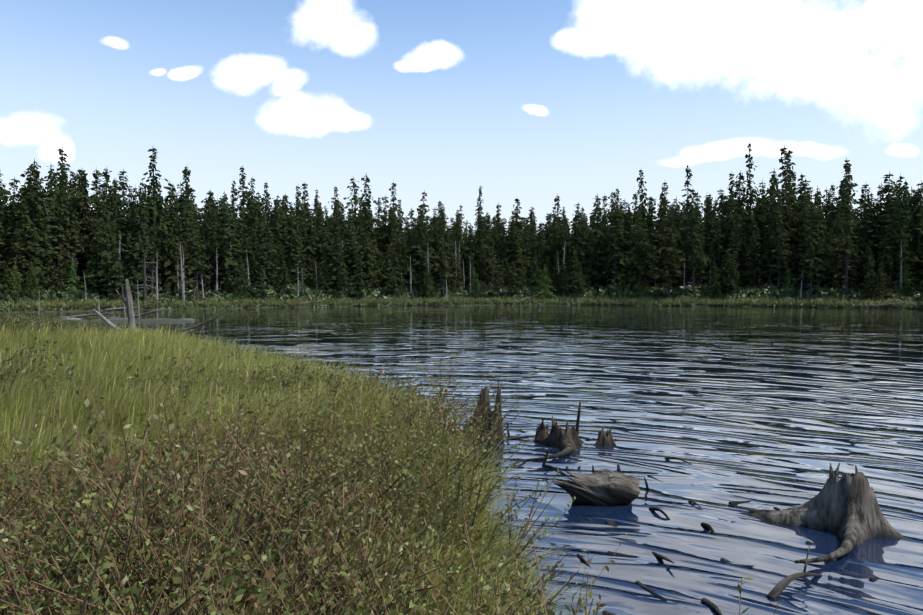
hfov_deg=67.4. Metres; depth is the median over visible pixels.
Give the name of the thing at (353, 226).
spruce tree
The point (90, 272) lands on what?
young fir tree
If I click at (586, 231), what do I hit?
spruce tree
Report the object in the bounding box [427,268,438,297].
young fir tree
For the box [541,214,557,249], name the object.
spruce tree
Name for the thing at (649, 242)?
spruce tree
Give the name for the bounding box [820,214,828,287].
spruce tree
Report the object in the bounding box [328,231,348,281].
spruce tree
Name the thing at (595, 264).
spruce tree
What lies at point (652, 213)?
spruce tree
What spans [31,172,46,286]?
spruce tree
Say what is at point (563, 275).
spruce tree
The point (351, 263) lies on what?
spruce tree
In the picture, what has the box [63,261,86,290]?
young fir tree
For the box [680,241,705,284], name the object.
spruce tree
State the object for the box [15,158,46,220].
spruce tree
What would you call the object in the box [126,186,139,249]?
spruce tree
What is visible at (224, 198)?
spruce tree
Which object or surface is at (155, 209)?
spruce tree
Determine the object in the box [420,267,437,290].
spruce tree
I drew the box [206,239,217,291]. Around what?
spruce tree
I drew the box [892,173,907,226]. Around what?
spruce tree
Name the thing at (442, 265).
spruce tree
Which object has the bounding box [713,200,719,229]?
spruce tree
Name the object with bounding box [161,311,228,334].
log branch
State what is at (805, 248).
spruce tree
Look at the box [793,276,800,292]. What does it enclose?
young fir tree
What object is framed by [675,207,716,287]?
spruce tree
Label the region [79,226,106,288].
spruce tree
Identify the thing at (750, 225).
spruce tree
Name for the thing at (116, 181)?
spruce tree
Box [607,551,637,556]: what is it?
driftwood
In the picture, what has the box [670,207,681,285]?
spruce tree
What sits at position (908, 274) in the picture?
young fir tree
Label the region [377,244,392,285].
spruce tree
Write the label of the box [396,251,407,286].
spruce tree
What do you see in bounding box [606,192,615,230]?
spruce tree
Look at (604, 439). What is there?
stump
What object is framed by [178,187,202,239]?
spruce tree
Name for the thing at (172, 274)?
spruce tree
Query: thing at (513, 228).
spruce tree
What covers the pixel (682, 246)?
spruce tree
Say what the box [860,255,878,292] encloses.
spruce tree
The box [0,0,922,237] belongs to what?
sky
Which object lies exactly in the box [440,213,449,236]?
spruce tree
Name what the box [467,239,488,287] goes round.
spruce tree
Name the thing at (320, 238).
spruce tree
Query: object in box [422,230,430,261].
spruce tree
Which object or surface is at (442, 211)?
spruce tree
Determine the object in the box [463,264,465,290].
snag tree
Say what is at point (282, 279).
spruce tree
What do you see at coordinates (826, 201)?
spruce tree
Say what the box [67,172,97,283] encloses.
spruce tree
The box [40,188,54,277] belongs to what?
spruce tree
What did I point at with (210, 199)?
spruce tree
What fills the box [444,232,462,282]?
spruce tree
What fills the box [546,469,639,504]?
driftwood log
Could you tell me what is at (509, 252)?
spruce tree
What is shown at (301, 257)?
spruce tree
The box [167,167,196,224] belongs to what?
spruce tree
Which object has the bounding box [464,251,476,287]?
spruce tree
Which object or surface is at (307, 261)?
spruce tree
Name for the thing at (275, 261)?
spruce tree
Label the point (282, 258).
spruce tree
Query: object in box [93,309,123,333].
leaning log
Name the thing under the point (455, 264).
snag tree
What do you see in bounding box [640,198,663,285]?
spruce tree
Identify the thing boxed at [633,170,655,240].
spruce tree
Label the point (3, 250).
spruce tree
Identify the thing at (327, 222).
spruce tree
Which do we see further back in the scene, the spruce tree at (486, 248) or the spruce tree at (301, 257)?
the spruce tree at (486, 248)
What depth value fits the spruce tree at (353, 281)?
91.06 m
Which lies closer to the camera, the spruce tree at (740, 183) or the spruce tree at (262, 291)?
the spruce tree at (262, 291)
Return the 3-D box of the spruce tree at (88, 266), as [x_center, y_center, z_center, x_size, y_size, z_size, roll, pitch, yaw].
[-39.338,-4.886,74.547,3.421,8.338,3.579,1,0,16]
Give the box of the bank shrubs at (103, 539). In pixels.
[0,333,784,614]
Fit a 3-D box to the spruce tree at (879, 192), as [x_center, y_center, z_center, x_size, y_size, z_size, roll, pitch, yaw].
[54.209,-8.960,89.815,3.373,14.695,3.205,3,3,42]
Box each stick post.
[542,447,549,465]
[576,401,580,435]
[644,477,648,489]
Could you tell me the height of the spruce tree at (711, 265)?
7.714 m
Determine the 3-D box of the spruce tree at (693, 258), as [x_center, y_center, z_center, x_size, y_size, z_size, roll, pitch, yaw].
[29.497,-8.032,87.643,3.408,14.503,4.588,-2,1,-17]
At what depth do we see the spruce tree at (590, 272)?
95.42 m
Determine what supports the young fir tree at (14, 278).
on the terrain ground at (156, 320)
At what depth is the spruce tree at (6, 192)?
81.12 m
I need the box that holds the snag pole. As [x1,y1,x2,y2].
[116,279,135,330]
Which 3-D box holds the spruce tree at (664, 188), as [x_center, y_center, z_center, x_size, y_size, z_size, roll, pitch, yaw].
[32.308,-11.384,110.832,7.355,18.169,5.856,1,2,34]
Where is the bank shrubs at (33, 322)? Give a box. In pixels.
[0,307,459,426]
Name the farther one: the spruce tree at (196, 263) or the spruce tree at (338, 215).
the spruce tree at (338, 215)
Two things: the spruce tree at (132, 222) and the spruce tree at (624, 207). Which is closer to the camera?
the spruce tree at (132, 222)
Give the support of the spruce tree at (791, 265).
on the terrain ground at (156, 320)
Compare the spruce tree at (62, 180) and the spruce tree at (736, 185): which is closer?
the spruce tree at (62, 180)
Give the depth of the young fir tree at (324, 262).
88.33 m
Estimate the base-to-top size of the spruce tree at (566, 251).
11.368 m
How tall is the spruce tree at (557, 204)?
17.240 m
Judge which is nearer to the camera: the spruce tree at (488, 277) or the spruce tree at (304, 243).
the spruce tree at (488, 277)
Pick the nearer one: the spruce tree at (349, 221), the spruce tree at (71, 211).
the spruce tree at (71, 211)
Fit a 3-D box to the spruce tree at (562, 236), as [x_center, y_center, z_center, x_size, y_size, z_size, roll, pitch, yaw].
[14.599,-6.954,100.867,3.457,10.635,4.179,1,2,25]
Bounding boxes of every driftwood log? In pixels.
[56,313,112,319]
[61,317,81,319]
[105,307,141,310]
[126,308,165,317]
[865,303,904,306]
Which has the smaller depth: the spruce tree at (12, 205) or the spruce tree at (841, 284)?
the spruce tree at (12, 205)
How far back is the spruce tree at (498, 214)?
123.22 m
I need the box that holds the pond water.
[0,305,922,614]
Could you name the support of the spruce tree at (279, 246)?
on the terrain ground at (156, 320)
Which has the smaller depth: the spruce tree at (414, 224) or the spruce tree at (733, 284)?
the spruce tree at (733, 284)
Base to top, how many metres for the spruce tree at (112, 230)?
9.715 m
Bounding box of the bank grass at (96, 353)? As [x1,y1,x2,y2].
[0,314,608,614]
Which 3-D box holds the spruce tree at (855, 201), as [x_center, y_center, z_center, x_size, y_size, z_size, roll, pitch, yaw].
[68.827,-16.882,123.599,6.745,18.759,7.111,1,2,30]
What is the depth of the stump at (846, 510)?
5.82 m
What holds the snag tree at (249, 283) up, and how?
on the terrain ground at (156, 320)
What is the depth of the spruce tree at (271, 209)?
108.27 m
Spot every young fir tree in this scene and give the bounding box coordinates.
[0,260,22,299]
[3,261,27,295]
[16,262,43,300]
[27,262,44,295]
[39,254,61,296]
[44,257,76,297]
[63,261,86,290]
[83,257,96,284]
[115,252,124,290]
[147,275,165,292]
[224,279,233,292]
[227,256,259,298]
[268,262,297,300]
[292,263,312,288]
[308,259,334,298]
[315,264,332,289]
[399,280,406,291]
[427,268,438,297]
[466,267,481,292]
[468,275,485,298]
[532,264,556,300]
[536,267,551,288]
[552,262,571,293]
[565,263,588,298]
[675,265,689,292]
[701,262,725,301]
[755,279,764,297]
[778,264,796,294]
[780,260,793,289]
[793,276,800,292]
[843,261,863,293]
[859,261,898,302]
[891,252,918,293]
[897,270,912,296]
[916,281,922,291]
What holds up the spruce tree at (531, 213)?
on the terrain ground at (156, 320)
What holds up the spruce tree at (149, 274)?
on the terrain ground at (156, 320)
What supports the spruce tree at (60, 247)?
on the terrain ground at (156, 320)
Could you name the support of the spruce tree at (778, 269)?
on the terrain ground at (156, 320)
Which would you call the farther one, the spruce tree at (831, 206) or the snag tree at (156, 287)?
the spruce tree at (831, 206)
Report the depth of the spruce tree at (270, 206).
126.12 m
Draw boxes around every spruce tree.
[0,171,10,195]
[0,176,11,283]
[0,178,22,285]
[0,188,11,234]
[0,199,45,289]
[0,220,14,284]
[0,223,11,283]
[2,184,42,285]
[2,189,10,225]
[2,229,29,284]
[5,165,49,237]
[5,180,58,289]
[8,171,66,279]
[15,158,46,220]
[22,226,50,289]
[28,191,49,251]
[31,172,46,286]
[38,169,64,248]
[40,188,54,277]
[41,218,64,285]
[42,227,68,265]
[45,165,58,234]
[47,188,85,284]
[51,187,64,244]
[52,226,76,287]
[53,172,62,222]
[54,147,75,206]
[56,165,72,223]
[60,186,80,281]
[61,174,100,282]
[62,199,82,280]
[65,210,86,281]
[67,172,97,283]
[69,169,92,209]
[69,174,76,194]
[70,173,80,226]
[74,214,121,295]
[76,197,122,259]
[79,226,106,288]
[80,226,103,284]
[84,224,129,299]
[87,169,127,244]
[90,222,112,261]
[92,204,112,255]
[98,168,116,213]
[100,211,122,287]
[101,187,107,216]
[103,205,124,263]
[104,193,121,260]
[107,185,116,220]
[110,168,137,269]
[110,177,121,224]
[112,178,118,201]
[112,208,128,264]
[117,234,147,299]
[120,203,154,290]
[121,261,142,287]
[122,186,134,216]
[123,182,158,290]
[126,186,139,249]
[128,232,153,290]
[131,148,195,288]
[131,211,160,301]
[140,225,167,292]
[146,205,198,293]
[146,260,157,291]
[147,231,171,288]
[148,181,166,235]
[149,196,169,247]
[161,183,185,290]
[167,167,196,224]
[167,187,178,229]
[169,201,194,288]
[172,181,199,288]
[176,206,200,289]
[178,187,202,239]
[178,233,193,289]
[183,213,209,299]
[189,221,205,287]
[190,189,200,220]
[191,211,224,288]
[193,205,215,284]
[194,218,218,289]
[197,206,208,255]
[199,221,236,291]
[201,198,215,239]
[204,203,223,251]
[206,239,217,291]
[207,191,213,213]
[207,197,248,289]
[214,200,220,227]
[219,207,244,271]
[221,191,228,211]
[229,181,238,222]
[231,209,237,233]
[232,219,246,280]
[234,164,252,229]
[236,244,243,268]
[237,218,250,250]
[238,233,256,278]
[241,190,254,239]
[242,178,259,218]
[242,241,257,285]
[246,229,260,270]
[247,231,253,264]
[248,224,259,285]
[249,193,271,237]
[250,194,266,251]
[250,218,272,281]
[250,237,259,284]
[253,223,280,289]
[254,265,269,299]
[258,227,276,259]
[261,183,273,239]
[262,193,272,216]
[263,235,280,276]
[265,207,273,231]
[266,207,288,266]
[268,200,285,242]
[268,253,278,285]
[271,218,276,243]
[275,199,300,278]
[275,243,284,285]
[275,248,289,284]
[275,265,293,290]
[277,215,305,283]
[280,205,308,282]
[281,196,288,220]
[284,202,297,245]
[287,222,301,283]
[287,231,304,274]
[294,186,303,223]
[294,198,301,221]
[295,216,306,282]
[295,234,310,298]
[296,183,310,228]
[296,210,308,241]
[297,260,319,288]
[300,214,309,269]
[301,209,323,278]
[302,225,327,279]
[303,216,328,287]
[304,241,315,272]
[310,204,329,237]
[312,190,319,215]
[313,227,333,275]
[317,273,329,295]
[321,216,336,267]
[322,204,327,219]
[325,237,335,282]
[326,223,354,293]
[328,186,342,222]
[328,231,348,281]
[329,220,339,247]
[331,199,345,235]
[331,201,338,235]
[333,211,342,241]
[333,217,352,278]
[336,262,351,299]
[338,245,345,269]
[340,176,362,229]
[340,220,352,280]
[341,208,360,264]
[343,228,363,284]
[343,231,361,281]
[346,172,382,261]
[346,223,362,276]
[347,207,361,242]
[347,235,386,288]
[349,248,363,285]
[349,255,370,297]
[350,212,360,254]
[355,212,366,244]
[355,213,379,277]
[355,215,364,253]
[359,240,377,286]
[365,240,380,286]
[372,198,381,234]
[372,253,385,287]
[374,197,397,264]
[376,217,386,266]
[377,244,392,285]
[380,254,396,286]
[381,214,399,262]
[381,273,396,294]
[382,211,401,247]
[382,250,409,283]
[382,267,401,296]
[383,218,400,261]
[386,245,397,267]
[387,183,403,244]
[395,232,411,289]
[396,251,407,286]
[397,200,404,230]
[397,227,407,282]
[398,259,418,287]
[399,215,403,231]
[400,216,412,241]
[402,235,424,288]
[404,224,412,287]
[404,267,418,287]
[407,207,413,235]
[408,220,433,288]
[408,220,436,286]
[410,208,429,250]
[410,214,429,260]
[410,218,417,239]
[411,190,429,232]
[418,254,432,290]
[418,272,434,297]
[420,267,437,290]
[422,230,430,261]
[424,218,432,246]
[425,239,433,269]
[427,215,438,249]
[427,226,440,283]
[429,237,456,294]
[430,246,451,291]
[431,217,449,280]
[432,235,451,292]
[434,200,445,228]
[438,203,445,228]
[438,256,454,288]
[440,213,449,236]
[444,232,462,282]
[444,238,454,282]
[448,218,455,238]
[449,233,465,288]
[450,241,464,282]
[451,257,462,292]
[453,221,470,267]
[456,225,464,280]
[458,205,464,240]
[460,219,472,264]
[460,250,476,289]
[460,252,475,290]
[462,224,474,286]
[464,222,493,288]
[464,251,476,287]
[467,215,493,270]
[467,230,481,284]
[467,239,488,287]
[468,228,477,264]
[474,186,483,235]
[475,209,485,237]
[476,228,501,282]
[477,255,486,290]
[479,249,498,289]
[481,247,496,290]
[484,213,496,287]
[487,239,499,285]
[490,218,499,291]
[491,265,507,297]
[492,204,501,235]
[494,222,511,286]
[496,236,526,289]
[497,229,508,275]
[497,260,504,286]
[498,259,510,288]
[501,218,509,238]
[503,232,528,269]
[503,263,512,288]
[504,199,532,259]
[506,222,527,255]
[507,216,531,283]
[507,261,521,294]
[509,239,526,292]
[511,237,528,282]
[515,228,529,283]
[515,230,541,285]
[522,254,546,295]
[524,218,536,262]
[527,208,538,245]
[527,223,539,276]
[527,234,534,280]
[529,256,541,284]
[533,231,550,274]
[536,223,545,264]
[538,216,560,282]
[538,257,541,284]
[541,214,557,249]
[542,222,560,281]
[542,255,552,277]
[544,195,563,232]
[544,223,570,283]
[547,239,562,283]
[548,257,568,297]
[550,224,571,282]
[557,219,572,278]
[558,266,569,296]
[560,218,570,250]
[562,202,590,263]
[565,212,588,282]
[566,247,582,295]
[574,221,590,272]
[576,239,610,291]
[582,216,591,289]
[583,230,593,283]
[589,194,611,269]
[589,210,599,259]
[589,238,600,296]
[592,193,617,288]
[599,200,630,284]
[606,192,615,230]
[606,209,635,280]
[607,232,621,291]
[609,213,620,264]
[610,186,621,223]
[610,212,629,251]
[616,211,660,289]
[620,219,643,297]
[621,198,627,212]
[622,218,636,278]
[623,193,647,286]
[631,233,659,286]
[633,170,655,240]
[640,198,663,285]
[643,193,685,298]
[646,196,656,237]
[647,233,657,286]
[649,246,659,285]
[652,206,667,286]
[652,213,685,276]
[653,220,679,286]
[656,182,668,227]
[656,214,688,287]
[661,202,685,286]
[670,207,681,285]
[671,196,685,246]
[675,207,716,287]
[676,166,692,283]
[677,241,688,283]
[678,190,710,296]
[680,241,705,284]
[691,190,707,284]
[695,242,707,284]
[699,216,715,257]
[701,193,720,284]
[701,195,711,289]
[701,204,725,282]
[701,242,717,292]
[704,219,726,283]
[712,190,744,267]
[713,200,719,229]
[714,190,728,255]
[715,201,727,244]
[716,198,741,256]
[717,249,742,292]
[718,233,743,290]
[722,218,744,279]
[723,171,749,254]
[725,173,735,230]
[727,251,741,296]
[728,228,758,287]
[730,215,750,289]
[732,181,745,214]
[735,200,758,273]
[737,244,760,294]
[739,229,768,279]
[740,143,765,256]
[740,210,766,283]
[740,230,759,279]
[741,196,766,285]
[753,181,768,278]
[753,189,775,283]
[754,201,769,285]
[758,204,783,284]
[758,214,789,287]
[760,173,780,276]
[762,237,775,285]
[763,200,800,289]
[764,170,783,213]
[765,143,804,282]
[767,172,796,282]
[781,150,798,255]
[782,243,800,282]
[785,178,827,286]
[789,198,799,282]
[790,208,835,295]
[791,175,809,285]
[791,189,810,285]
[791,197,815,284]
[793,231,810,287]
[795,237,826,296]
[810,207,827,285]
[811,191,828,236]
[811,208,831,285]
[812,185,827,231]
[816,202,859,290]
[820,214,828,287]
[821,187,835,287]
[823,230,834,287]
[824,179,858,256]
[824,185,837,286]
[825,217,854,283]
[827,221,855,288]
[829,158,858,243]
[831,220,858,294]
[833,165,862,221]
[834,191,853,283]
[848,184,872,278]
[848,224,874,288]
[848,245,866,286]
[851,212,858,229]
[853,198,863,254]
[855,195,893,279]
[858,245,881,298]
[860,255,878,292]
[863,172,902,284]
[863,199,894,275]
[864,198,917,291]
[867,183,884,232]
[869,191,875,215]
[871,223,910,289]
[882,188,919,282]
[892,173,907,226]
[896,179,914,267]
[898,180,922,288]
[898,187,911,284]
[901,187,918,285]
[903,193,922,285]
[907,188,922,249]
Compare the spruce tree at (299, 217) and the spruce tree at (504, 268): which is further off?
the spruce tree at (299, 217)
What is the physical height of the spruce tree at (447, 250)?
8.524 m
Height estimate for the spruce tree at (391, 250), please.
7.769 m
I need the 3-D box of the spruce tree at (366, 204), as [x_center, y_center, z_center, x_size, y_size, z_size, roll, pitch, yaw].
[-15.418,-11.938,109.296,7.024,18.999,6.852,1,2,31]
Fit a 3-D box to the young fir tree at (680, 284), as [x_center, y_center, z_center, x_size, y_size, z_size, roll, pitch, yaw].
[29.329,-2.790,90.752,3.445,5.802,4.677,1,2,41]
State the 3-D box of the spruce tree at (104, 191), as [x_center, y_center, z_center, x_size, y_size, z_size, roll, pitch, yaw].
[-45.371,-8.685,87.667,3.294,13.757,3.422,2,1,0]
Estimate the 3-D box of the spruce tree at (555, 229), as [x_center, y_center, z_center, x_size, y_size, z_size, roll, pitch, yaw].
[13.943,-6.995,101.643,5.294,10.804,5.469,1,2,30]
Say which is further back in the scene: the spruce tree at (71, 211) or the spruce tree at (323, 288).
the spruce tree at (323, 288)
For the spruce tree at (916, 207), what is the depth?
83.29 m
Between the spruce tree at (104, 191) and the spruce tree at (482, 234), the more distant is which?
the spruce tree at (482, 234)
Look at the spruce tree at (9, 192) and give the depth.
84.32 m
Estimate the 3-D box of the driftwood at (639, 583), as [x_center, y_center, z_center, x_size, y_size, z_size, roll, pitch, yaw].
[1.281,1.925,4.695,0.040,0.038,0.315,-1,2,-22]
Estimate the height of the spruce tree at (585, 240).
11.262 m
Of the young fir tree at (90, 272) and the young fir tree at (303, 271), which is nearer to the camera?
the young fir tree at (90, 272)
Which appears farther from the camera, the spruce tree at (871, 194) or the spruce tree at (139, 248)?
the spruce tree at (871, 194)
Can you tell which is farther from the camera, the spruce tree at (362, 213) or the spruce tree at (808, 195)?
the spruce tree at (362, 213)
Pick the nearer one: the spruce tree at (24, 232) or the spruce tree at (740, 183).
the spruce tree at (24, 232)
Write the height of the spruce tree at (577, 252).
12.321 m
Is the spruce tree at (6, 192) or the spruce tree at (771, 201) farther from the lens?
the spruce tree at (771, 201)
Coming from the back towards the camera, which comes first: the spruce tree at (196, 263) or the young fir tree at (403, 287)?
the young fir tree at (403, 287)
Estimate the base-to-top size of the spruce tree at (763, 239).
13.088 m
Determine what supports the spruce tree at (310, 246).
on the terrain ground at (156, 320)
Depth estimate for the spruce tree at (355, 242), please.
93.54 m
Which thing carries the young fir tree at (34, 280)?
on the terrain ground at (156, 320)
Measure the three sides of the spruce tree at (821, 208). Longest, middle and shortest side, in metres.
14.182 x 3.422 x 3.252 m
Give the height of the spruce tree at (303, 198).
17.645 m
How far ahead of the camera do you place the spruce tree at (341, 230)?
101.80 m
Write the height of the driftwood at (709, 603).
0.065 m
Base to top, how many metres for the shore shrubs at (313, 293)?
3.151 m
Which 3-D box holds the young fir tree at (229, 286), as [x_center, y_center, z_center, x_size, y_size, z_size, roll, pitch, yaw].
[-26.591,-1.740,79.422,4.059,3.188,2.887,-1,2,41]
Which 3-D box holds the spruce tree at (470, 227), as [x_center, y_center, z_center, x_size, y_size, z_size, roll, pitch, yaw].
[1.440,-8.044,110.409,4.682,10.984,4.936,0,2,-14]
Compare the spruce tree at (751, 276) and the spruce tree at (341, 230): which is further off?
the spruce tree at (341, 230)
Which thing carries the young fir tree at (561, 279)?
on the terrain ground at (156, 320)
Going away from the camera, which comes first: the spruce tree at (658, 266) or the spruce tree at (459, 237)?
the spruce tree at (658, 266)
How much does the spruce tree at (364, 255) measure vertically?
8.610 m
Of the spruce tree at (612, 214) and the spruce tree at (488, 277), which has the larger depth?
the spruce tree at (612, 214)
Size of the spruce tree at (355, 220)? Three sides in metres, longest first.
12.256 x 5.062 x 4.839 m
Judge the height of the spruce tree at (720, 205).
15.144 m
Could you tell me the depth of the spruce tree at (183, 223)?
82.05 m
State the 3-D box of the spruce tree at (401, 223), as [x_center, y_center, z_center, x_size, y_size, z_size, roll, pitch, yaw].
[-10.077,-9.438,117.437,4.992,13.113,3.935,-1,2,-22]
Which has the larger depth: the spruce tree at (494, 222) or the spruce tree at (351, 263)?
the spruce tree at (494, 222)
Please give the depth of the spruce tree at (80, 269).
77.17 m
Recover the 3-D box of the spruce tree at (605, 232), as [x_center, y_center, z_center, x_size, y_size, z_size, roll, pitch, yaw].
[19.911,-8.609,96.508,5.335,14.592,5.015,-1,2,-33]
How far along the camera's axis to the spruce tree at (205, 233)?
80.37 m
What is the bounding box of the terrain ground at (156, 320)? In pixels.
[0,284,920,322]
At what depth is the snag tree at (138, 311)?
43.77 m
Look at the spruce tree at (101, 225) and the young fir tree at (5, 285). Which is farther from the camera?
the spruce tree at (101, 225)
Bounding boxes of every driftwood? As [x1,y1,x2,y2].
[505,435,534,439]
[544,464,565,474]
[577,554,590,567]
[602,610,615,614]
[605,519,673,563]
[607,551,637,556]
[635,581,666,600]
[649,507,669,519]
[664,457,691,464]
[701,522,715,535]
[701,598,721,614]
[720,558,753,566]
[728,501,750,504]
[766,545,822,599]
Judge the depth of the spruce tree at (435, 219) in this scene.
102.84 m
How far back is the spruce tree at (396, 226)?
105.60 m
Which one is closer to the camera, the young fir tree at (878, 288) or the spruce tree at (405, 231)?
the young fir tree at (878, 288)
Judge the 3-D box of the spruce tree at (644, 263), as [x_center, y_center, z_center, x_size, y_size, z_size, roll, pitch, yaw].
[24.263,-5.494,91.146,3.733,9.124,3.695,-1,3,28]
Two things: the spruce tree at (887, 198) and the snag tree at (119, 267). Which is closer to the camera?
the snag tree at (119, 267)
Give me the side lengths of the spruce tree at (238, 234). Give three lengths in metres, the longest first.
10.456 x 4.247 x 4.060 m
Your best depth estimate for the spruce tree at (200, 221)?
92.31 m
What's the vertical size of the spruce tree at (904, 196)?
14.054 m
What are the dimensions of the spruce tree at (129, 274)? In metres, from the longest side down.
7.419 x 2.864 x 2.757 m
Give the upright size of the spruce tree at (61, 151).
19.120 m
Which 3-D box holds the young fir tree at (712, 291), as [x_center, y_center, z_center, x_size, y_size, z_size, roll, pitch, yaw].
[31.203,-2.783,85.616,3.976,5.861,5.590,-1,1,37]
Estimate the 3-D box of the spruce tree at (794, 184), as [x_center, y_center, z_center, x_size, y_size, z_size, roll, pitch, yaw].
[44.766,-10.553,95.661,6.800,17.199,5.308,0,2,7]
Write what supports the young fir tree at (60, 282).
on the terrain ground at (156, 320)
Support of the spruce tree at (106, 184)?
on the terrain ground at (156, 320)
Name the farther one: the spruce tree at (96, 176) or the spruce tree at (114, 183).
the spruce tree at (114, 183)
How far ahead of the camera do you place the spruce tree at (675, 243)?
92.30 m
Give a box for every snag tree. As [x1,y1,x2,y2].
[117,241,121,290]
[135,279,139,318]
[154,249,160,299]
[177,259,179,290]
[178,242,186,300]
[180,255,186,292]
[200,261,204,297]
[215,249,218,289]
[246,250,250,288]
[409,258,411,290]
[454,241,460,291]
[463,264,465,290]
[681,255,685,290]
[799,268,802,297]
[893,245,904,288]
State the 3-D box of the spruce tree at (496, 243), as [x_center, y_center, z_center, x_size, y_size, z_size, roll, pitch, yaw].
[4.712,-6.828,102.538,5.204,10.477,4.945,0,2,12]
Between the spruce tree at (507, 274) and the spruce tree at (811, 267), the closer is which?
the spruce tree at (811, 267)
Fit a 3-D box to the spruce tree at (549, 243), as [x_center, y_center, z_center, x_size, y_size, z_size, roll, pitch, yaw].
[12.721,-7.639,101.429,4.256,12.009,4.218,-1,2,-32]
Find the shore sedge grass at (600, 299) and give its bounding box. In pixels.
[0,294,921,310]
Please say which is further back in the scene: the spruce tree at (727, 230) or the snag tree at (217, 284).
the spruce tree at (727, 230)
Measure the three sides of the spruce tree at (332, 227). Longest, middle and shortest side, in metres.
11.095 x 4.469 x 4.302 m
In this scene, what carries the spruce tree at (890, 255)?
on the terrain ground at (156, 320)
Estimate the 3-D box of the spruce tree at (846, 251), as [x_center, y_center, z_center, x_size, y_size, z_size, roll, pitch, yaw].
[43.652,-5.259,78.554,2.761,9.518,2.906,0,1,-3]
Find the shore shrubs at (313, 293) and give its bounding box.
[0,283,922,311]
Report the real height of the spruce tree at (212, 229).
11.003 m
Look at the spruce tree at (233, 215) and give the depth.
97.23 m
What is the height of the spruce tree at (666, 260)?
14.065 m
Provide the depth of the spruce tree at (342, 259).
91.41 m
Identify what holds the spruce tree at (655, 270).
on the terrain ground at (156, 320)
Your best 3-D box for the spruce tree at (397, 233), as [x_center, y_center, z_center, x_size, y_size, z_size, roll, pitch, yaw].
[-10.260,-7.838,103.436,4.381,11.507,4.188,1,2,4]
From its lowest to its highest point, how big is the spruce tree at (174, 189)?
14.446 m
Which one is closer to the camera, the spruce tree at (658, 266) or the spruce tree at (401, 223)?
the spruce tree at (658, 266)
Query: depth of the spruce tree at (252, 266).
89.19 m
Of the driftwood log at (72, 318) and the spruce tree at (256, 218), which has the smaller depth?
the driftwood log at (72, 318)
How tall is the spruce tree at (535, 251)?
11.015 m
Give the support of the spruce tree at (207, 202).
on the terrain ground at (156, 320)
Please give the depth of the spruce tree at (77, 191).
79.24 m
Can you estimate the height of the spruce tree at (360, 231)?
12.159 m
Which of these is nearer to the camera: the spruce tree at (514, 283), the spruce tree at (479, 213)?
the spruce tree at (514, 283)
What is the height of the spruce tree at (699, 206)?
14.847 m
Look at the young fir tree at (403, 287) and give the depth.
91.07 m
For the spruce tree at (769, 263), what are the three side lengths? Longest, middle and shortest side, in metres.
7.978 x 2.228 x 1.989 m
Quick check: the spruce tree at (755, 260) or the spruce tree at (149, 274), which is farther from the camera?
the spruce tree at (755, 260)
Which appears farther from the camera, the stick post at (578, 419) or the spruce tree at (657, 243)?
the spruce tree at (657, 243)
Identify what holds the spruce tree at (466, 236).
on the terrain ground at (156, 320)
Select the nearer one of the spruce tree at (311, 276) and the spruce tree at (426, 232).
the spruce tree at (311, 276)
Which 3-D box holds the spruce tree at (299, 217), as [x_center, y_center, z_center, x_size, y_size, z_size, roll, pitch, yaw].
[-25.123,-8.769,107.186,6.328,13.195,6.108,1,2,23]
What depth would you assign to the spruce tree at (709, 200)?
95.39 m
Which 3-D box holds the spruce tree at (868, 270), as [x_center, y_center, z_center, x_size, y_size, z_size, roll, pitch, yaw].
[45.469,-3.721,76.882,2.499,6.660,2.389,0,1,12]
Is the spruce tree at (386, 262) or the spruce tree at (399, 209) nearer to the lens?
the spruce tree at (386, 262)
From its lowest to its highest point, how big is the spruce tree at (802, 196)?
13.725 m
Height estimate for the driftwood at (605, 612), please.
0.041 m
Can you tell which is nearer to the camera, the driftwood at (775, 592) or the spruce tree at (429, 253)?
the driftwood at (775, 592)
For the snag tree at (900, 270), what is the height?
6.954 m
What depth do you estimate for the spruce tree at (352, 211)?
106.45 m
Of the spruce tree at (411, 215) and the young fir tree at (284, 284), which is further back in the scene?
the spruce tree at (411, 215)
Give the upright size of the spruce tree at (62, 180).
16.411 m
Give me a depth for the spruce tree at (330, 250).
91.60 m
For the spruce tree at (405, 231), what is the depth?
102.27 m
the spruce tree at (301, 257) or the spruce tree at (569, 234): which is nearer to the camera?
the spruce tree at (301, 257)
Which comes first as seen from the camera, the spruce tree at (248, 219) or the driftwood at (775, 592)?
the driftwood at (775, 592)
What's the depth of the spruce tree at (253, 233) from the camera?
92.49 m
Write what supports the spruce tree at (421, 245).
on the terrain ground at (156, 320)
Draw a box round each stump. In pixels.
[458,379,505,442]
[521,416,583,460]
[533,418,548,441]
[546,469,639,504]
[594,425,615,446]
[742,463,904,563]
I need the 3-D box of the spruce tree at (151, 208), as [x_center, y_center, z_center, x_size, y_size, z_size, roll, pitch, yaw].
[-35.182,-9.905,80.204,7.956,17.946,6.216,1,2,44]
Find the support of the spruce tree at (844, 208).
on the terrain ground at (156, 320)
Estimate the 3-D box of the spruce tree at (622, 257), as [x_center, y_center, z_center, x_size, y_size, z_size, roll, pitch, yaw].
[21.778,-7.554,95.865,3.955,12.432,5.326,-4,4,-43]
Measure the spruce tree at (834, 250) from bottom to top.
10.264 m
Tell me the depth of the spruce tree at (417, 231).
105.22 m
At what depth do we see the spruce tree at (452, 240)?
102.02 m
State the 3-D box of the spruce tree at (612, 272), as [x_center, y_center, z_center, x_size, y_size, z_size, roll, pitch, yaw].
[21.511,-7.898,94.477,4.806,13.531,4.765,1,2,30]
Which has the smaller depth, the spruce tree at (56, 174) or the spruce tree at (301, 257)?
the spruce tree at (301, 257)
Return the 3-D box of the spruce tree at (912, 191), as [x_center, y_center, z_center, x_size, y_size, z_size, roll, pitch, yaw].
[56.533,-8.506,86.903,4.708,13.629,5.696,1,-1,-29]

